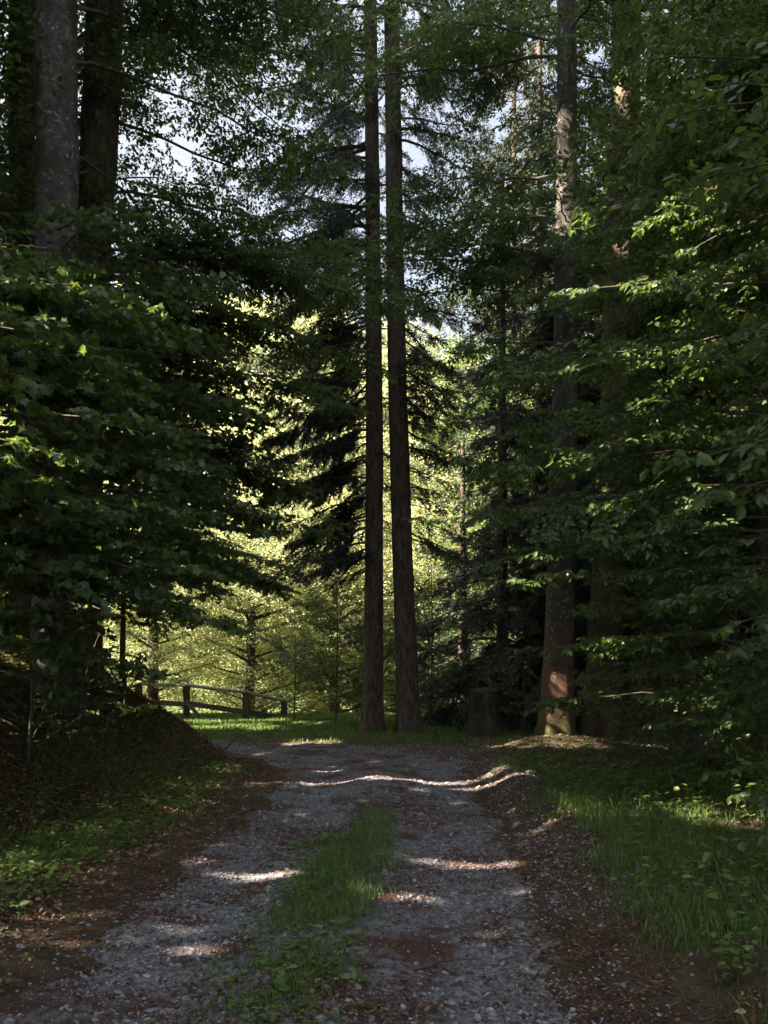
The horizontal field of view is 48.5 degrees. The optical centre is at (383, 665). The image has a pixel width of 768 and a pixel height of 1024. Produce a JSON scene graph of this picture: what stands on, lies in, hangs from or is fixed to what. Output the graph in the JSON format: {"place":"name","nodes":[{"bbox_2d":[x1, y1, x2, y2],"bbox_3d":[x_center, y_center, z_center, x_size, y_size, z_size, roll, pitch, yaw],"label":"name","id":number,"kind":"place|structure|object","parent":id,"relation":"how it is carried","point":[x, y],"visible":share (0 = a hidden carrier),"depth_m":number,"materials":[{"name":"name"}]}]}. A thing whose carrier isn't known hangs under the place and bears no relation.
{"place":"outdoors","nodes":[
{"label":"outdoors","id":0,"kind":"place"},
{"bbox_2d":[0,0,713,473],"label":"sky","id":1,"kind":"structure","parent":0,"point":[184,157],"materials":[{"name":"white"}]},
{"bbox_2d":[0,717,766,1023],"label":"gravel road","id":2,"kind":"structure","parent":0,"point":[393,937],"depth_m":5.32,"materials":[{"name":"grey gravel"}]},
{"bbox_2d":[225,732,257,749],"bbox_3d":[-2.717,1.434,16.200,0.059,0.309,0.827,0,0,39],"label":"fallen stick","id":3,"kind":"object","parent":2,"relation":"on","point":[236,738],"visible":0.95,"depth_m":16.11,"materials":[{"name":"brown wood"}]},
{"bbox_2d":[175,801,410,1023],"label":"track grass","id":4,"kind":"structure","parent":2,"relation":"on","point":[317,881],"depth_m":5.34,"materials":[{"name":"green plant"}]},
{"bbox_2d":[309,744,347,747],"bbox_3d":[-1.169,1.575,16.664,0.921,0.087,0.161,0,0,-11],"label":"fallen stick","id":5,"kind":"object","parent":2,"relation":"on","point":[328,746],"visible":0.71,"depth_m":16.61,"materials":[{"name":"brown wood"}]},
{"bbox_2d":[408,946,481,969],"bbox_3d":[0.316,1.591,4.636,0.470,0.082,0.066,0,0,-27],"label":"fallen stick","id":6,"kind":"object","parent":2,"relation":"on","point":[425,966],"visible":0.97,"depth_m":4.63,"materials":[{"name":"brown wood"}]},
{"bbox_2d":[0,599,767,1023],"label":"ground","id":7,"kind":"structure","parent":0,"point":[644,979],"depth_m":6.18,"materials":[{"name":"brown soil"}]},
{"bbox_2d":[0,409,103,543],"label":"broadleaf tree","id":8,"kind":"object","parent":7,"relation":"on","point":[3,424],"depth_m":48.55,"materials":[{"name":"green plant"}]},
{"bbox_2d":[0,652,117,761],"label":"shrub","id":9,"kind":"object","parent":7,"relation":"on","point":[81,732],"visible":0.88,"depth_m":9.58,"materials":[{"name":"green plant"}]},
{"bbox_2d":[0,422,117,658],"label":"beech tree","id":10,"kind":"object","parent":7,"relation":"on","point":[113,632],"depth_m":24.00,"materials":[{"name":"green plant"}]},
{"bbox_2d":[0,0,134,329],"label":"beech tree","id":11,"kind":"object","parent":7,"relation":"on","point":[14,140],"visible":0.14,"depth_m":12.97,"materials":[{"name":"green plant"}]},
{"bbox_2d":[0,0,139,280],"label":"beech tree","id":12,"kind":"object","parent":7,"relation":"on","point":[17,57],"visible":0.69,"depth_m":11.28,"materials":[{"name":"green plant"}]},
{"bbox_2d":[0,265,168,683],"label":"maple tree","id":13,"kind":"object","parent":7,"relation":"on","point":[62,660],"visible":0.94,"depth_m":7.40,"materials":[{"name":"green plant"}]},
{"bbox_2d":[0,0,186,265],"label":"beech tree","id":14,"kind":"object","parent":7,"relation":"on","point":[33,130],"visible":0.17,"depth_m":12.93,"materials":[{"name":"green plant"}]},
{"bbox_2d":[0,192,186,648],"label":"beech tree","id":15,"kind":"object","parent":7,"relation":"on","point":[3,434],"depth_m":17.79,"materials":[{"name":"green plant"}]},
{"bbox_2d":[31,619,180,736],"bbox_3d":[-3.615,0.186,11.255,1.820,1.652,1.576,0,0,36],"label":"shrub","id":16,"kind":"object","parent":7,"relation":"on","point":[89,716],"visible":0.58,"depth_m":11.07,"materials":[{"name":"green plant"}]},
{"bbox_2d":[0,256,237,609],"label":"maple tree","id":17,"kind":"object","parent":7,"relation":"on","point":[20,540],"visible":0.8,"depth_m":8.01,"materials":[{"name":"green plant"}]},
{"bbox_2d":[0,225,249,707],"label":"maple tree","id":18,"kind":"object","parent":7,"relation":"on","point":[80,270],"visible":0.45,"depth_m":8.82,"materials":[{"name":"green plant"}]},
{"bbox_2d":[0,622,250,961],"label":"bank grass","id":19,"kind":"structure","parent":7,"relation":"on","point":[36,845],"depth_m":9.11,"materials":[{"name":"green plant"}]},
{"bbox_2d":[87,635,164,723],"bbox_3d":[-4.091,0.247,12.874,1.331,1.461,1.645,0,0,0],"label":"shrub","id":20,"kind":"object","parent":7,"relation":"on","point":[124,689],"visible":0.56,"depth_m":12.96,"materials":[{"name":"green plant"}]},
{"bbox_2d":[0,0,270,639],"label":"beech tree","id":21,"kind":"object","parent":7,"relation":"on","point":[27,98],"visible":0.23,"depth_m":13.81,"materials":[{"name":"green plant"}]},
{"bbox_2d":[18,144,267,639],"bbox_3d":[-4.072,-4.176,14.777,3.733,9.252,7.066,0,0,0],"label":"beech tree","id":22,"kind":"object","parent":7,"relation":"on","point":[145,369],"visible":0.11,"depth_m":15.20,"materials":[{"name":"green plant"}]},
{"bbox_2d":[0,200,297,627],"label":"maple tree","id":23,"kind":"object","parent":7,"relation":"on","point":[125,349],"visible":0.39,"depth_m":11.06,"materials":[{"name":"green plant"}]},
{"bbox_2d":[147,1007,164,1014],"bbox_3d":[-1.080,1.641,4.049,0.064,0.046,0.115,0,0,42],"label":"stone","id":24,"kind":"object","parent":7,"relation":"on","point":[152,1009],"visible":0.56,"depth_m":4.03,"materials":[{"name":"grey stone"}]},
{"bbox_2d":[103,482,216,712],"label":"broadleaf tree","id":25,"kind":"object","parent":7,"relation":"on","point":[109,643],"visible":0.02,"depth_m":31.39,"materials":[{"name":"green plant"}]},
{"bbox_2d":[103,281,258,713],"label":"broadleaf tree","id":26,"kind":"object","parent":7,"relation":"on","point":[199,657],"visible":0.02,"depth_m":42.54,"materials":[{"name":"green plant"}]},
{"bbox_2d":[103,466,267,700],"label":"broadleaf tree","id":27,"kind":"object","parent":7,"relation":"on","point":[156,655],"visible":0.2,"depth_m":27.36,"materials":[{"name":"green plant"}]},
{"bbox_2d":[0,0,384,716],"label":"beech tree","id":28,"kind":"object","parent":7,"relation":"on","point":[58,158],"visible":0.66,"depth_m":12.19,"materials":[{"name":"green plant"}]},
{"bbox_2d":[135,682,287,719],"bbox_3d":[-5.255,1.175,24.939,4.713,1.343,1.341,0,0,8],"label":"fence","id":29,"kind":"object","parent":7,"relation":"on","point":[187,705],"visible":0.69,"depth_m":24.73,"materials":[{"name":"brown wood"}]},
{"bbox_2d":[91,332,333,701],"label":"maple tree","id":30,"kind":"object","parent":7,"relation":"on","point":[237,512],"visible":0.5,"depth_m":13.85,"materials":[{"name":"green plant"}]},
{"bbox_2d":[0,0,441,691],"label":"beech tree","id":31,"kind":"object","parent":7,"relation":"on","point":[258,262],"visible":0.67,"depth_m":13.51,"materials":[{"name":"green plant"}]},
{"bbox_2d":[184,429,285,710],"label":"broadleaf tree","id":32,"kind":"object","parent":7,"relation":"on","point":[220,653],"depth_m":55.44,"materials":[{"name":"green plant"}]},
{"bbox_2d":[161,478,364,711],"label":"broadleaf tree","id":33,"kind":"object","parent":7,"relation":"on","point":[249,675],"visible":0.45,"depth_m":28.34,"materials":[{"name":"green plant"}]},
{"bbox_2d":[145,284,384,712],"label":"broadleaf tree","id":34,"kind":"object","parent":7,"relation":"on","point":[245,307],"visible":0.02,"depth_m":43.17,"materials":[{"name":"green plant"}]},
{"bbox_2d":[167,372,386,713],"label":"broadleaf tree","id":35,"kind":"object","parent":7,"relation":"on","point":[254,442],"visible":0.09,"depth_m":34.08,"materials":[{"name":"green plant"}]},
{"bbox_2d":[244,607,356,720],"bbox_3d":[-2.293,-0.045,23.512,3.200,3.301,3.039,0,0,0],"label":"shrub","id":36,"kind":"object","parent":7,"relation":"on","point":[277,646],"visible":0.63,"depth_m":23.10,"materials":[{"name":"green plant"}]},
{"bbox_2d":[205,319,414,692],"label":"broadleaf tree","id":37,"kind":"object","parent":7,"relation":"on","point":[308,413],"depth_m":55.58,"materials":[{"name":"green plant"}]},
{"bbox_2d":[204,0,448,732],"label":"spruce tree","id":38,"kind":"object","parent":7,"relation":"on","point":[336,478],"visible":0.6,"depth_m":19.10,"materials":[{"name":"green plant"}]},
{"bbox_2d":[266,573,395,730],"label":"broadleaf tree","id":39,"kind":"object","parent":7,"relation":"on","point":[314,606],"visible":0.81,"depth_m":21.18,"materials":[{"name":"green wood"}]},
{"bbox_2d":[230,465,446,713],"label":"broadleaf tree","id":40,"kind":"object","parent":7,"relation":"on","point":[329,640],"visible":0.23,"depth_m":29.70,"materials":[{"name":"green plant"}]},
{"bbox_2d":[225,300,452,707],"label":"broadleaf tree","id":41,"kind":"object","parent":7,"relation":"on","point":[312,318],"visible":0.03,"depth_m":43.98,"materials":[{"name":"green plant"}]},
{"bbox_2d":[234,417,454,713],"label":"broadleaf tree","id":42,"kind":"object","parent":7,"relation":"on","point":[387,467],"visible":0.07,"depth_m":35.98,"materials":[{"name":"green plant"}]},
{"bbox_2d":[0,684,767,1023],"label":"needle litter","id":43,"kind":"object","parent":7,"relation":"on","point":[392,980],"visible":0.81,"depth_m":5.51,"materials":[{"name":"brown plant"}]},
{"bbox_2d":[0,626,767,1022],"bbox_3d":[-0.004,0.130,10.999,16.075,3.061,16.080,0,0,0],"label":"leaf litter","id":44,"kind":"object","parent":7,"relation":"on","point":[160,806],"visible":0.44,"depth_m":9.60,"materials":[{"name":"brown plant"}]},
{"bbox_2d":[324,600,446,720],"bbox_3d":[0.030,-0.440,21.640,3.057,4.101,2.967,0,0,0],"label":"shrub","id":45,"kind":"object","parent":7,"relation":"on","point":[347,635],"visible":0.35,"depth_m":21.48,"materials":[{"name":"green plant"}]},
{"bbox_2d":[295,317,482,710],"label":"broadleaf tree","id":46,"kind":"object","parent":7,"relation":"on","point":[385,380],"visible":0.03,"depth_m":42.48,"materials":[{"name":"green plant"}]},
{"bbox_2d":[343,353,470,640],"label":"broadleaf tree","id":47,"kind":"object","parent":7,"relation":"on","point":[424,408],"depth_m":56.11,"materials":[{"name":"green plant"}]},
{"bbox_2d":[340,496,495,712],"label":"broadleaf tree","id":48,"kind":"object","parent":7,"relation":"on","point":[416,566],"visible":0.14,"depth_m":30.44,"materials":[{"name":"green plant"}]},
{"bbox_2d":[357,553,508,724],"bbox_3d":[1.147,-0.726,21.124,3.616,4.701,3.500,0,0,0],"label":"shrub","id":49,"kind":"object","parent":7,"relation":"on","point":[431,648],"visible":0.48,"depth_m":20.59,"materials":[{"name":"green plant"}]},
{"bbox_2d":[343,0,524,734],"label":"spruce tree","id":50,"kind":"object","parent":7,"relation":"on","point":[408,718],"visible":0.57,"depth_m":18.73,"materials":[{"name":"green plant"}]},
{"bbox_2d":[342,482,528,708],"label":"broadleaf tree","id":51,"kind":"object","parent":7,"relation":"on","point":[472,652],"depth_m":33.05,"materials":[{"name":"green plant"}]},
{"bbox_2d":[384,345,497,676],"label":"broadleaf tree","id":52,"kind":"object","parent":7,"relation":"on","point":[436,439],"visible":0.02,"depth_m":44.61,"materials":[{"name":"green plant"}]},
{"bbox_2d":[391,439,521,713],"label":"spruce tree","id":53,"kind":"object","parent":7,"relation":"on","point":[457,661],"visible":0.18,"depth_m":24.43,"materials":[{"name":"green plant"}]},
{"bbox_2d":[418,626,509,723],"bbox_3d":[2.079,0.278,21.116,2.563,2.701,2.436,0,0,0],"label":"shrub","id":54,"kind":"object","parent":7,"relation":"on","point":[464,661],"visible":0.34,"depth_m":20.80,"materials":[{"name":"green plant"}]},
{"bbox_2d":[459,687,505,738],"bbox_3d":[2.091,1.067,18.289,1.072,1.213,1.154,0,0,0],"label":"tree stump","id":55,"kind":"object","parent":7,"relation":"on","point":[484,720],"visible":0.94,"depth_m":17.95,"materials":[{"name":"brown wood"}]},
{"bbox_2d":[384,428,581,705],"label":"broadleaf tree","id":56,"kind":"object","parent":7,"relation":"on","point":[456,525],"visible":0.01,"depth_m":37.29,"materials":[{"name":"green plant"}]},
{"bbox_2d":[383,174,587,731],"bbox_3d":[2.701,-4.921,20.748,5.612,14.070,5.395,0,0,0],"label":"spruce tree","id":57,"kind":"object","parent":7,"relation":"on","point":[500,644],"visible":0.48,"depth_m":20.46,"materials":[{"name":"green plant"}]},
{"bbox_2d":[427,0,596,714],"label":"spruce tree","id":58,"kind":"object","parent":7,"relation":"on","point":[452,444],"visible":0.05,"depth_m":26.46,"materials":[{"name":"green plant"}]},
{"bbox_2d":[511,821,520,827],"bbox_3d":[1.301,1.565,8.404,0.073,0.078,0.112,0,0,27],"label":"stone","id":59,"kind":"object","parent":7,"relation":"on","point":[516,824],"visible":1,"depth_m":8.37,"materials":[{"name":"grey stone"}]},
{"bbox_2d":[516,832,524,837],"bbox_3d":[1.269,1.577,7.902,0.070,0.064,0.094,0,0,42],"label":"stone","id":60,"kind":"object","parent":7,"relation":"on","point":[520,835],"visible":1,"depth_m":7.87,"materials":[{"name":"grey stone"}]},
{"bbox_2d":[408,233,635,686],"bbox_3d":[5.906,-5.469,28.289,11.249,17.392,9.879,0,0,-11],"label":"broadleaf tree","id":61,"kind":"object","parent":7,"relation":"on","point":[460,438],"visible":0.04,"depth_m":27.89,"materials":[{"name":"green plant"}]},
{"bbox_2d":[421,0,640,723],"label":"spruce tree","id":62,"kind":"object","parent":7,"relation":"on","point":[509,142],"visible":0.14,"depth_m":22.69,"materials":[{"name":"green plant"}]},
{"bbox_2d":[299,0,767,735],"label":"spruce tree","id":63,"kind":"object","parent":7,"relation":"on","point":[459,28],"visible":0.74,"depth_m":15.25,"materials":[{"name":"green plant"}]},
{"bbox_2d":[459,0,671,732],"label":"spruce tree","id":64,"kind":"object","parent":7,"relation":"on","point":[579,664],"visible":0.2,"depth_m":19.87,"materials":[{"name":"green plant"}]},
{"bbox_2d":[416,334,751,704],"bbox_3d":[6.301,-3.170,23.979,9.651,12.436,9.932,0,0,31],"label":"broadleaf tree","id":65,"kind":"object","parent":7,"relation":"on","point":[583,529],"visible":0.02,"depth_m":22.15,"materials":[{"name":"green plant"}]},
{"bbox_2d":[403,162,767,739],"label":"beech tree","id":66,"kind":"object","parent":7,"relation":"on","point":[691,537],"visible":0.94,"depth_m":9.28,"materials":[{"name":"green plant"}]},
{"bbox_2d":[429,181,746,715],"bbox_3d":[6.637,-5.484,25.152,11.249,17.039,9.879,0,0,34],"label":"broadleaf tree","id":67,"kind":"object","parent":7,"relation":"on","point":[483,434],"visible":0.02,"depth_m":23.93,"materials":[{"name":"green plant"}]},
{"bbox_2d":[478,57,743,710],"bbox_3d":[9.801,-8.228,28.818,13.681,23.257,13.038,0,0,-21],"label":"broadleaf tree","id":68,"kind":"object","parent":7,"relation":"on","point":[642,97],"depth_m":28.20,"materials":[{"name":"green plant"}]},
{"bbox_2d":[455,734,767,1023],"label":"verge grass","id":69,"kind":"structure","parent":7,"relation":"on","point":[644,834],"depth_m":7.00,"materials":[{"name":"green plant"}]},
{"bbox_2d":[473,0,760,737],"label":"spruce tree","id":70,"kind":"object","parent":7,"relation":"on","point":[594,723],"visible":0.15,"depth_m":17.72,"materials":[{"name":"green plant"}]},
{"bbox_2d":[500,162,736,761],"bbox_3d":[3.522,-3.144,12.796,3.541,9.752,2.507,0,0,0],"label":"beech tree","id":71,"kind":"object","parent":7,"relation":"on","point":[555,414],"visible":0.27,"depth_m":12.80,"materials":[{"name":"green plant"}]},
{"bbox_2d":[498,55,767,715],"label":"broadleaf tree","id":72,"kind":"object","parent":7,"relation":"on","point":[727,516],"visible":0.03,"depth_m":21.57,"materials":[{"name":"green plant"}]},
{"bbox_2d":[565,649,707,751],"bbox_3d":[4.221,0.541,14.217,2.422,2.002,2.444,0,0,25],"label":"shrub","id":73,"kind":"object","parent":7,"relation":"on","point":[638,687],"visible":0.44,"depth_m":14.30,"materials":[{"name":"green plant"}]},
{"bbox_2d":[516,0,767,327],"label":"beech tree","id":74,"kind":"object","parent":7,"relation":"on","point":[749,29],"visible":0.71,"depth_m":10.54,"materials":[{"name":"green plant"}]},
{"bbox_2d":[547,0,748,729],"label":"spruce tree","id":75,"kind":"object","parent":7,"relation":"on","point":[656,622],"visible":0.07,"depth_m":19.33,"materials":[{"name":"green plant"}]},
{"bbox_2d":[533,2,767,691],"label":"broadleaf tree","id":76,"kind":"object","parent":7,"relation":"on","point":[715,645],"visible":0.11,"depth_m":16.30,"materials":[{"name":"green plant"}]},
{"bbox_2d":[580,470,738,708],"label":"broadleaf tree","id":77,"kind":"object","parent":7,"relation":"on","point":[690,676],"visible":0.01,"depth_m":30.47,"materials":[{"name":"green plant"}]},
{"bbox_2d":[561,93,767,787],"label":"beech tree","id":78,"kind":"object","parent":7,"relation":"on","point":[687,620],"visible":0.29,"depth_m":11.66,"materials":[{"name":"green plant"}]},
{"bbox_2d":[574,610,767,769],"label":"shrub","id":79,"kind":"object","parent":7,"relation":"on","point":[614,710],"visible":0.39,"depth_m":12.41,"materials":[{"name":"green plant"}]},
{"bbox_2d":[594,64,764,649],"bbox_3d":[12.319,-9.168,26.501,13.681,24.565,13.038,0,0,29],"label":"broadleaf tree","id":80,"kind":"object","parent":7,"relation":"on","point":[677,238],"depth_m":25.65,"materials":[{"name":"green plant"}]},
{"bbox_2d":[602,30,767,384],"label":"broadleaf tree","id":81,"kind":"object","parent":7,"relation":"on","point":[678,72],"visible":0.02,"depth_m":17.41,"materials":[{"name":"green plant"}]},
{"bbox_2d":[630,171,767,734],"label":"beech tree","id":82,"kind":"object","parent":7,"relation":"on","point":[688,648],"visible":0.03,"depth_m":18.12,"materials":[{"name":"green plant"}]},
{"bbox_2d":[631,41,767,863],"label":"beech tree","id":83,"kind":"object","parent":7,"relation":"on","point":[720,171],"visible":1,"depth_m":4.98,"materials":[{"name":"green plant"}]},
{"bbox_2d":[644,70,767,786],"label":"beech tree","id":84,"kind":"object","parent":7,"relation":"on","point":[736,435],"visible":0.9,"depth_m":7.42,"materials":[{"name":"green plant"}]},
{"bbox_2d":[674,514,738,706],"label":"broadleaf tree","id":85,"kind":"object","parent":7,"relation":"on","point":[705,671],"depth_m":37.52,"materials":[{"name":"green plant"}]},
{"bbox_2d":[684,570,767,804],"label":"beech tree","id":86,"kind":"object","parent":7,"relation":"on","point":[757,703],"visible":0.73,"depth_m":8.19,"materials":[{"name":"green plant"}]},
{"bbox_2d":[172,711,683,744],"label":"meadow grass","id":87,"kind":"structure","parent":0,"point":[278,721],"depth_m":19.64,"materials":[{"name":"green plant"}]}
]}

